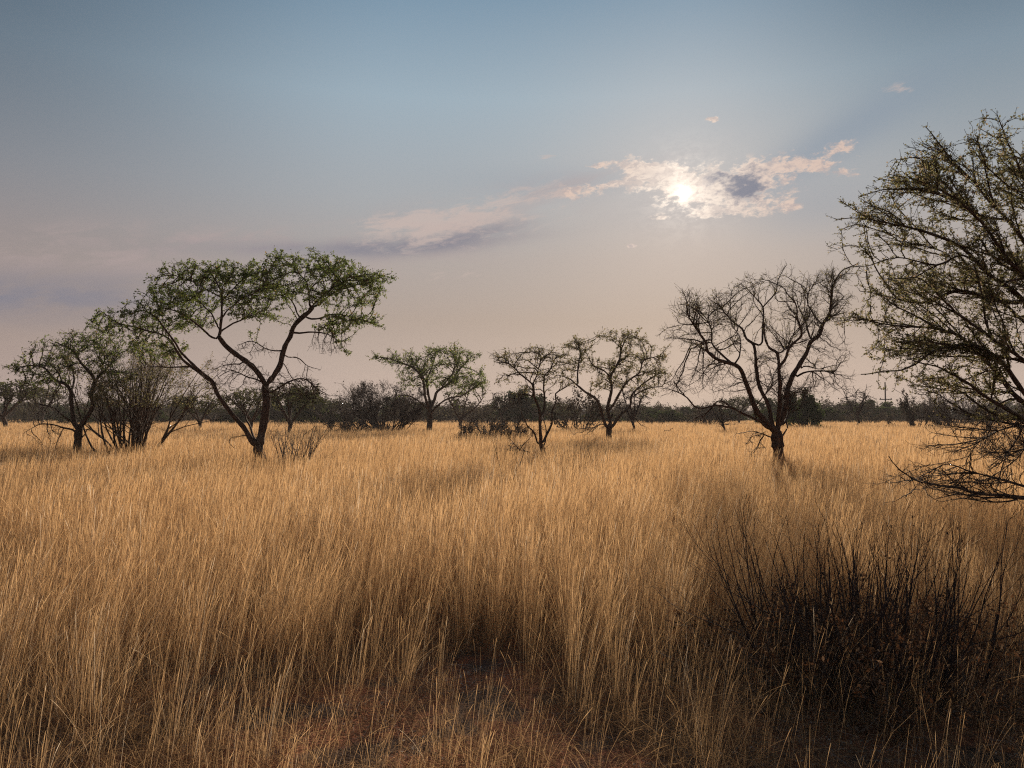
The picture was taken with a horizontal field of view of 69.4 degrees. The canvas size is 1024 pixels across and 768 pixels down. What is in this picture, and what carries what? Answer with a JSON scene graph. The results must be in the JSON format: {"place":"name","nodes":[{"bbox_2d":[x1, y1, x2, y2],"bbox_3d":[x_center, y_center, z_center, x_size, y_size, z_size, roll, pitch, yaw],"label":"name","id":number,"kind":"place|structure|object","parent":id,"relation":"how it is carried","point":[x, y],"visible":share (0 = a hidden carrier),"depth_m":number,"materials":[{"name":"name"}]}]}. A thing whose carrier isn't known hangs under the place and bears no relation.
{"place":"outdoors","nodes":[
{"label":"outdoors","id":0,"kind":"place"},
{"bbox_2d":[0,419,1023,767],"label":"grass","id":1,"kind":"structure","parent":0,"point":[128,541],"depth_m":7.03,"materials":[{"name":"beige plant"}]},
{"bbox_2d":[0,418,1023,767],"bbox_3d":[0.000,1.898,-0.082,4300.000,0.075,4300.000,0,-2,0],"label":"ground","id":2,"kind":"structure","parent":0,"point":[492,698],"depth_m":4.68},
{"bbox_2d":[0,395,42,423],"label":"bush","id":3,"kind":"object","parent":2,"relation":"on","point":[24,416],"visible":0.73,"depth_m":108.68,"materials":[{"name":"green plant"}]},
{"bbox_2d":[0,405,52,423],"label":"bush","id":4,"kind":"object","parent":2,"relation":"on","point":[12,414],"visible":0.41,"depth_m":115.68,"materials":[{"name":"green plant"}]},
{"bbox_2d":[0,378,55,427],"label":"acacia tree","id":5,"kind":"object","parent":2,"relation":"on","point":[6,392],"visible":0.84,"depth_m":67.70,"materials":[{"name":"green plant"}]},
{"bbox_2d":[22,386,67,422],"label":"tree","id":6,"kind":"object","parent":2,"relation":"on","point":[43,397],"visible":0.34,"depth_m":124.79,"materials":[{"name":"green plant"}]},
{"bbox_2d":[2,328,137,449],"bbox_3d":[-13.932,0.600,23.644,4.228,4.793,3.734,0,-2,0],"label":"acacia tree","id":7,"kind":"object","parent":2,"relation":"on","point":[78,430],"visible":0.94,"depth_m":23.27,"materials":[{"name":"green plant"}]},
{"bbox_2d":[57,406,93,423],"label":"bush","id":8,"kind":"object","parent":2,"relation":"on","point":[78,421],"visible":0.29,"depth_m":104.30,"materials":[{"name":"green plant"}]},
{"bbox_2d":[57,394,136,423],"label":"bush","id":9,"kind":"object","parent":2,"relation":"on","point":[79,403],"visible":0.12,"depth_m":113.84,"materials":[{"name":"green plant"}]},
{"bbox_2d":[94,405,127,423],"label":"bush","id":10,"kind":"object","parent":2,"relation":"on","point":[105,414],"visible":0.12,"depth_m":105.12,"materials":[{"name":"green plant"}]},
{"bbox_2d":[94,411,172,424],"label":"bush","id":11,"kind":"object","parent":2,"relation":"on","point":[158,412],"visible":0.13,"depth_m":104.60,"materials":[{"name":"green plant"}]},
{"bbox_2d":[40,320,262,454],"bbox_3d":[-12.691,0.458,24.847,7.319,5.369,5.660,-2,-3,40],"label":"thorn bush","id":12,"kind":"object","parent":2,"relation":"on","point":[140,425],"visible":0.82,"depth_m":23.63,"materials":[{"name":"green plant"}]},
{"bbox_2d":[148,408,168,421],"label":"bush","id":13,"kind":"object","parent":2,"relation":"on","point":[158,417],"visible":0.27,"depth_m":117.36,"materials":[{"name":"green plant"}]},
{"bbox_2d":[165,388,195,421],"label":"bush","id":14,"kind":"object","parent":2,"relation":"on","point":[176,414],"visible":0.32,"depth_m":126.47,"materials":[{"name":"green plant"}]},
{"bbox_2d":[165,391,229,427],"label":"acacia tree","id":15,"kind":"object","parent":2,"relation":"on","point":[210,406],"visible":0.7,"depth_m":65.33,"materials":[{"name":"green plant"}]},
{"bbox_2d":[176,407,240,423],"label":"bush","id":16,"kind":"object","parent":2,"relation":"on","point":[216,411],"visible":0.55,"depth_m":115.41,"materials":[{"name":"green plant"}]},
{"bbox_2d":[214,412,236,422],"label":"bush","id":17,"kind":"object","parent":2,"relation":"on","point":[228,417],"visible":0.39,"depth_m":121.87,"materials":[{"name":"green plant"}]},
{"bbox_2d":[83,245,398,469],"bbox_3d":[-7.383,-0.512,20.532,8.504,6.726,4.475,0,-2,0],"label":"acacia tree","id":18,"kind":"object","parent":2,"relation":"on","point":[267,284],"visible":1,"depth_m":20.05,"materials":[{"name":"green plant"}]},
{"bbox_2d":[229,409,259,424],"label":"bush","id":19,"kind":"object","parent":2,"relation":"on","point":[242,418],"visible":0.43,"depth_m":104.10,"materials":[{"name":"green plant"}]},
{"bbox_2d":[218,386,281,430],"bbox_3d":[-21.160,2.363,59.927,5.283,4.409,5.406,1,-3,-15],"label":"acacia tree","id":20,"kind":"object","parent":2,"relation":"on","point":[241,403],"visible":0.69,"depth_m":59.54,"materials":[{"name":"green plant"}]},
{"bbox_2d":[255,403,294,422],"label":"bush","id":21,"kind":"object","parent":2,"relation":"on","point":[276,413],"visible":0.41,"depth_m":117.39,"materials":[{"name":"green plant"}]},
{"bbox_2d":[255,378,327,433],"bbox_3d":[-14.282,1.799,48.029,4.724,4.480,4.376,1,-3,-22],"label":"acacia tree","id":22,"kind":"object","parent":2,"relation":"on","point":[282,397],"visible":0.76,"depth_m":47.76,"materials":[{"name":"green plant"}]},
{"bbox_2d":[269,384,314,421],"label":"bush","id":23,"kind":"object","parent":2,"relation":"on","point":[283,419],"visible":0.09,"depth_m":126.26,"materials":[{"name":"green plant"}]},
{"bbox_2d":[253,412,342,471],"bbox_3d":[-5.523,1.813,19.375,1.919,2.233,2.909,0,-3,10],"label":"dead bush","id":24,"kind":"object","parent":2,"relation":"on","point":[310,451],"visible":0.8,"depth_m":19.33,"materials":[{"name":"brown plant"}]},
{"bbox_2d":[292,398,329,423],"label":"round bush","id":25,"kind":"object","parent":2,"relation":"on","point":[306,414],"visible":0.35,"depth_m":110.69,"materials":[{"name":"green plant"}]},
{"bbox_2d":[293,398,350,419],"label":"bush","id":26,"kind":"object","parent":2,"relation":"on","point":[329,403],"visible":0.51,"depth_m":106.49,"materials":[{"name":"green plant"}]},
{"bbox_2d":[318,412,357,423],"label":"bush","id":27,"kind":"object","parent":2,"relation":"on","point":[336,419],"visible":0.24,"depth_m":108.76,"materials":[{"name":"green plant"}]},
{"bbox_2d":[329,387,367,424],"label":"thorn bush","id":28,"kind":"object","parent":2,"relation":"on","point":[344,415],"visible":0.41,"depth_m":77.79,"materials":[{"name":"green plant"}]},
{"bbox_2d":[312,413,394,433],"bbox_3d":[-12.121,3.371,55.178,6.858,2.424,7.472,0,-2,0],"label":"dead bush","id":29,"kind":"object","parent":2,"relation":"on","point":[352,425],"visible":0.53,"depth_m":54.38,"materials":[{"name":"brown plant"}]},
{"bbox_2d":[341,389,372,421],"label":"bush","id":30,"kind":"object","parent":2,"relation":"on","point":[360,410],"visible":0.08,"depth_m":113.99,"materials":[{"name":"green plant"}]},
{"bbox_2d":[324,379,442,431],"bbox_3d":[-10.178,2.346,59.969,10.153,5.773,7.178,-1,-3,27],"label":"thorn bush","id":31,"kind":"object","parent":2,"relation":"on","point":[375,405],"visible":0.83,"depth_m":59.16,"materials":[{"name":"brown plant"}]},
{"bbox_2d":[370,409,399,421],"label":"bush","id":32,"kind":"object","parent":2,"relation":"on","point":[383,416],"visible":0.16,"depth_m":124.74,"materials":[{"name":"green plant"}]},
{"bbox_2d":[385,390,422,423],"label":"bush","id":33,"kind":"object","parent":2,"relation":"on","point":[405,408],"visible":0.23,"depth_m":106.23,"materials":[{"name":"green plant"}]},
{"bbox_2d":[365,340,489,431],"bbox_3d":[-6.095,0.623,54.408,9.100,7.436,6.460,0,-2,0],"label":"acacia tree","id":34,"kind":"object","parent":2,"relation":"on","point":[454,377],"visible":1,"depth_m":54.38,"materials":[{"name":"green plant"}]},
{"bbox_2d":[405,408,453,422],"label":"bush","id":35,"kind":"object","parent":2,"relation":"on","point":[445,411],"visible":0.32,"depth_m":130.92,"materials":[{"name":"green plant"}]},
{"bbox_2d":[433,392,478,422],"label":"bush","id":36,"kind":"object","parent":2,"relation":"on","point":[458,408],"visible":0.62,"depth_m":125.76,"materials":[{"name":"green plant"}]},
{"bbox_2d":[438,404,487,422],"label":"bush","id":37,"kind":"object","parent":2,"relation":"on","point":[451,411],"visible":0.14,"depth_m":131.27,"materials":[{"name":"green plant"}]},
{"bbox_2d":[444,377,490,429],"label":"acacia tree","id":38,"kind":"object","parent":2,"relation":"on","point":[460,393],"visible":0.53,"depth_m":65.99,"materials":[{"name":"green plant"}]},
{"bbox_2d":[454,402,507,422],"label":"bush","id":39,"kind":"object","parent":2,"relation":"on","point":[484,414],"visible":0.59,"depth_m":105.37,"materials":[{"name":"green plant"}]},
{"bbox_2d":[451,411,543,439],"bbox_3d":[-0.715,2.589,37.758,4.921,2.552,5.251,0,-2,0],"label":"dead bush","id":40,"kind":"object","parent":2,"relation":"on","point":[494,427],"visible":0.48,"depth_m":37.89,"materials":[{"name":"brown plant"}]},
{"bbox_2d":[486,392,515,416],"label":"tree","id":41,"kind":"object","parent":2,"relation":"on","point":[496,403],"visible":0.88,"depth_m":79.97,"materials":[{"name":"green plant"}]},
{"bbox_2d":[492,440,525,478],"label":"dead sapling","id":42,"kind":"object","parent":2,"relation":"on","point":[516,458],"visible":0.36,"depth_m":15.88,"materials":[{"name":"brown plant"}]},
{"bbox_2d":[0,390,1023,421],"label":"bushland","id":43,"kind":"structure","parent":2,"relation":"on","point":[885,406],"depth_m":150.07,"materials":[{"name":"green plant"}]},
{"bbox_2d":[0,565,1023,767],"bbox_3d":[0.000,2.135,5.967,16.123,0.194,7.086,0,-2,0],"label":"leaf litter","id":44,"kind":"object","parent":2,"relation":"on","point":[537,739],"visible":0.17,"depth_m":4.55,"materials":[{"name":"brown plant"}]},
{"bbox_2d":[489,386,547,422],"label":"bush","id":45,"kind":"object","parent":2,"relation":"on","point":[516,411],"visible":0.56,"depth_m":127.31,"materials":[{"name":"green plant"}]},
{"bbox_2d":[489,343,575,460],"bbox_3d":[0.544,0.815,20.514,3.149,4.077,1.827,1,-3,-29],"label":"acacia tree","id":46,"kind":"object","parent":2,"relation":"on","point":[539,372],"visible":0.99,"depth_m":20.52,"materials":[{"name":"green plant"}]},
{"bbox_2d":[518,401,566,421],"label":"bush","id":47,"kind":"object","parent":2,"relation":"on","point":[548,408],"visible":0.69,"depth_m":125.51,"materials":[{"name":"green plant"}]},
{"bbox_2d":[534,442,596,487],"bbox_3d":[1.246,2.017,16.397,1.387,1.445,1.188,-1,-3,26],"label":"dead bush","id":48,"kind":"object","parent":2,"relation":"on","point":[568,461],"visible":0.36,"depth_m":16.40,"materials":[{"name":"brown plant"}]},
{"bbox_2d":[545,382,616,430],"bbox_3d":[5.484,2.297,62.119,5.562,4.991,5.393,-2,-3,38],"label":"thorn bush","id":49,"kind":"object","parent":2,"relation":"on","point":[586,404],"visible":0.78,"depth_m":61.80,"materials":[{"name":"green plant"}]},
{"bbox_2d":[564,400,598,421],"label":"bush","id":50,"kind":"object","parent":2,"relation":"on","point":[570,403],"visible":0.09,"depth_m":128.99,"materials":[{"name":"green plant"}]},
{"bbox_2d":[577,411,626,422],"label":"bush","id":51,"kind":"object","parent":2,"relation":"on","point":[597,418],"visible":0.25,"depth_m":127.66,"materials":[{"name":"green plant"}]},
{"bbox_2d":[553,326,675,441],"bbox_3d":[5.423,0.274,38.789,6.685,6.755,4.006,0,-2,0],"label":"acacia tree","id":52,"kind":"object","parent":2,"relation":"on","point":[609,376],"visible":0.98,"depth_m":38.85,"materials":[{"name":"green plant"}]},
{"bbox_2d":[614,409,637,422],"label":"bush","id":53,"kind":"object","parent":2,"relation":"on","point":[627,418],"visible":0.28,"depth_m":119.68,"materials":[{"name":"green plant"}]},
{"bbox_2d":[616,382,651,430],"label":"bare tree","id":54,"kind":"object","parent":2,"relation":"on","point":[634,410],"visible":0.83,"depth_m":57.80,"materials":[{"name":"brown plant"}]},
{"bbox_2d":[641,413,664,423],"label":"bush","id":55,"kind":"object","parent":2,"relation":"on","point":[652,419],"visible":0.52,"depth_m":105.53,"materials":[{"name":"green plant"}]},
{"bbox_2d":[642,409,691,422],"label":"bush","id":56,"kind":"object","parent":2,"relation":"on","point":[670,415],"visible":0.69,"depth_m":122.28,"materials":[{"name":"green plant"}]},
{"bbox_2d":[668,414,713,422],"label":"bush","id":57,"kind":"object","parent":2,"relation":"on","point":[694,420],"visible":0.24,"depth_m":120.68,"materials":[{"name":"green plant"}]},
{"bbox_2d":[685,399,730,422],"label":"bush","id":58,"kind":"object","parent":2,"relation":"on","point":[705,415],"visible":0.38,"depth_m":109.10,"materials":[{"name":"green plant"}]},
{"bbox_2d":[692,401,726,424],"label":"thorn bush","id":59,"kind":"object","parent":2,"relation":"on","point":[710,419],"visible":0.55,"depth_m":94.50,"materials":[{"name":"green plant"}]},
{"bbox_2d":[710,406,740,430],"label":"bare tree","id":60,"kind":"object","parent":2,"relation":"on","point":[727,419],"visible":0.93,"depth_m":53.90,"materials":[{"name":"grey plant"}]},
{"bbox_2d":[716,393,759,421],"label":"tree","id":61,"kind":"object","parent":2,"relation":"on","point":[742,400],"visible":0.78,"depth_m":110.79,"materials":[{"name":"green plant"}]},
{"bbox_2d":[655,260,865,480],"bbox_3d":[6.430,-0.433,18.910,7.612,6.426,3.382,1,-3,-25],"label":"bare tree","id":62,"kind":"object","parent":2,"relation":"on","point":[777,435],"visible":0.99,"depth_m":18.62,"materials":[{"name":"brown plant"}]},
{"bbox_2d":[750,408,775,422],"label":"bush","id":63,"kind":"object","parent":2,"relation":"on","point":[764,412],"visible":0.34,"depth_m":107.89,"materials":[{"name":"green plant"}]},
{"bbox_2d":[758,397,792,420],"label":"tree","id":64,"kind":"object","parent":2,"relation":"on","point":[772,405],"visible":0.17,"depth_m":130.57,"materials":[{"name":"green plant"}]},
{"bbox_2d":[783,390,824,426],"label":"round bush","id":65,"kind":"object","parent":2,"relation":"on","point":[807,413],"visible":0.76,"depth_m":77.35,"materials":[{"name":"green plant"}]},
{"bbox_2d":[821,408,844,422],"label":"bush","id":66,"kind":"object","parent":2,"relation":"on","point":[830,414],"visible":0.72,"depth_m":127.03,"materials":[{"name":"green plant"}]},
{"bbox_2d":[651,494,1023,767],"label":"dead shrub","id":67,"kind":"object","parent":2,"relation":"on","point":[879,648],"visible":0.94,"depth_m":4.80,"materials":[{"name":"brown plant"}]},
{"bbox_2d":[835,400,856,421],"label":"bush","id":68,"kind":"object","parent":2,"relation":"on","point":[852,413],"visible":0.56,"depth_m":127.12,"materials":[{"name":"green plant"}]},
{"bbox_2d":[838,385,877,425],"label":"bare tree","id":69,"kind":"object","parent":2,"relation":"on","point":[860,407],"visible":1,"depth_m":87.82,"materials":[{"name":"grey plant"}]},
{"bbox_2d":[838,410,891,423],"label":"bush","id":70,"kind":"object","parent":2,"relation":"on","point":[871,418],"visible":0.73,"depth_m":111.75,"materials":[{"name":"green plant"}]},
{"bbox_2d":[879,382,891,400],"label":"power pole","id":71,"kind":"object","parent":2,"relation":"on","point":[885,399],"visible":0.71,"depth_m":149.91,"materials":[{"name":"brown wood"}]},
{"bbox_2d":[877,407,906,421],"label":"bush","id":72,"kind":"object","parent":2,"relation":"on","point":[893,416],"visible":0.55,"depth_m":126.33,"materials":[{"name":"green plant"}]},
{"bbox_2d":[886,388,945,427],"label":"thorn bush","id":73,"kind":"object","parent":2,"relation":"on","point":[910,418],"visible":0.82,"depth_m":71.49,"materials":[{"name":"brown plant"}]},
{"bbox_2d":[826,107,1023,508],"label":"acacia tree","id":74,"kind":"object","parent":2,"relation":"on","point":[959,198],"visible":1,"depth_m":7.79,"materials":[{"name":"green plant"}]},
{"bbox_2d":[919,387,949,421],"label":"bush","id":75,"kind":"object","parent":2,"relation":"on","point":[932,404],"visible":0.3,"depth_m":124.62,"materials":[{"name":"green plant"}]},
{"bbox_2d":[927,405,974,427],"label":"thorn bush","id":76,"kind":"object","parent":2,"relation":"on","point":[947,419],"visible":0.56,"depth_m":69.30,"materials":[{"name":"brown plant"}]},
{"bbox_2d":[914,390,1000,423],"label":"bush","id":77,"kind":"object","parent":2,"relation":"on","point":[965,402],"visible":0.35,"depth_m":105.91,"materials":[{"name":"green plant"}]},
{"bbox_2d":[938,413,1000,422],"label":"bush","id":78,"kind":"object","parent":2,"relation":"on","point":[966,421],"visible":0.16,"depth_m":107.02,"materials":[{"name":"green plant"}]},
{"bbox_2d":[967,403,1006,433],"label":"bare tree","id":79,"kind":"object","parent":2,"relation":"on","point":[987,413],"visible":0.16,"depth_m":49.68,"materials":[{"name":"brown plant"}]},
{"bbox_2d":[954,421,1023,458],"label":"dead bush","id":80,"kind":"object","parent":2,"relation":"on","point":[988,439],"visible":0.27,"depth_m":21.02,"materials":[{"name":"brown plant"}]},
{"bbox_2d":[0,0,1023,410],"label":"sky","id":81,"kind":"structure","parent":0,"point":[543,173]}
]}

